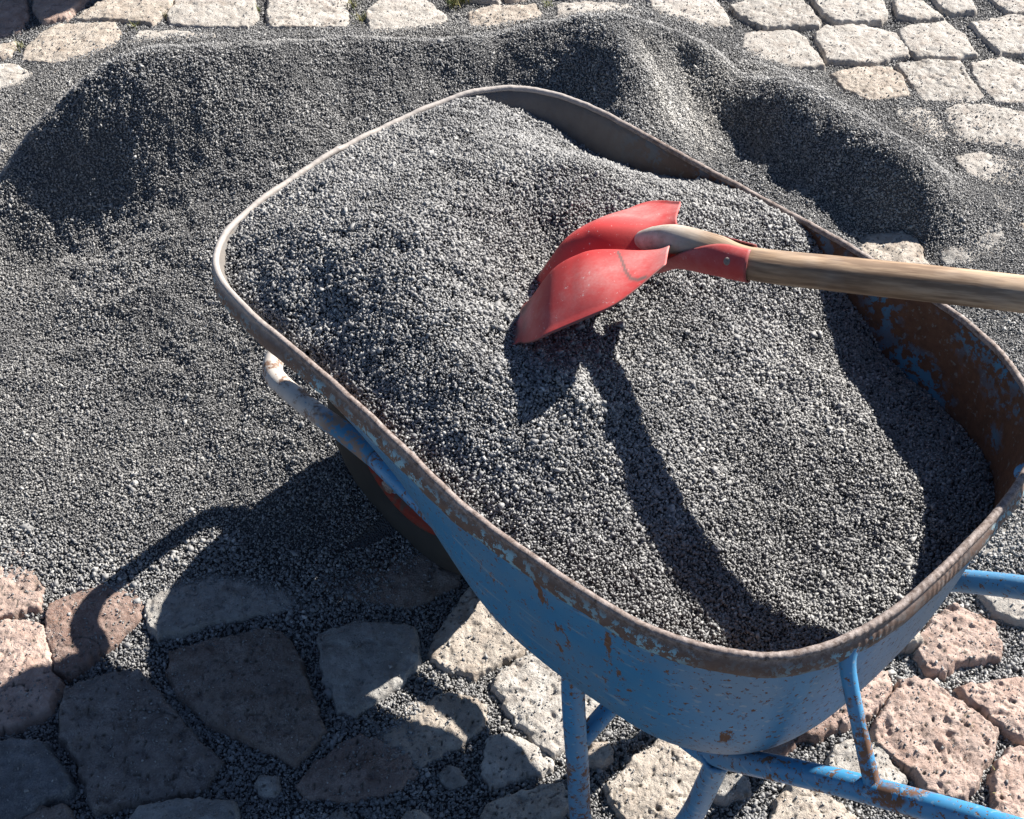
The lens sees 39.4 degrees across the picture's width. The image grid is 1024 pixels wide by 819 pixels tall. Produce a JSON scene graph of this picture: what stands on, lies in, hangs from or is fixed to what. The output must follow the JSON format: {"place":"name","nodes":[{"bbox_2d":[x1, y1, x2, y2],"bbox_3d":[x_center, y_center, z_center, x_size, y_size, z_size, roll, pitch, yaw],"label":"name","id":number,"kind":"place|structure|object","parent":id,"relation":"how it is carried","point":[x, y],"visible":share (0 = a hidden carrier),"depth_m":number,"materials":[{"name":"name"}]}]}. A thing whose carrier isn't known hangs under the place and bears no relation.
{"place":"outdoors","nodes":[
{"label":"outdoors","id":0,"kind":"place"},
{"bbox_2d":[0,0,1023,818],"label":"pavement","id":1,"kind":"structure","parent":0,"point":[858,42],"depth_m":2.06,"materials":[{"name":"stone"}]},
{"bbox_2d":[0,11,1023,570],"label":"gravel heap","id":2,"kind":"object","parent":1,"relation":"on","point":[144,407],"visible":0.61,"depth_m":2.64,"materials":[{"name":"grey gravel"}]},
{"bbox_2d":[211,85,1023,818],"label":"wheelbarrow","id":3,"kind":"object","parent":1,"relation":"on","point":[719,713],"visible":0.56,"depth_m":1.52,"materials":[{"name":"blue paint"}]},
{"bbox_2d":[225,95,994,651],"bbox_3d":[0.105,-0.075,1.663,0.604,0.241,0.922,-36,56,-29],"label":"gravel load","id":4,"kind":"object","parent":3,"relation":"in","point":[739,465],"visible":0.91,"depth_m":1.59},
{"bbox_2d":[510,200,1023,346],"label":"shovel","id":5,"kind":"object","parent":4,"relation":"on","point":[598,266],"visible":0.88,"depth_m":1.50,"materials":[{"name":"red paint"}]}
]}

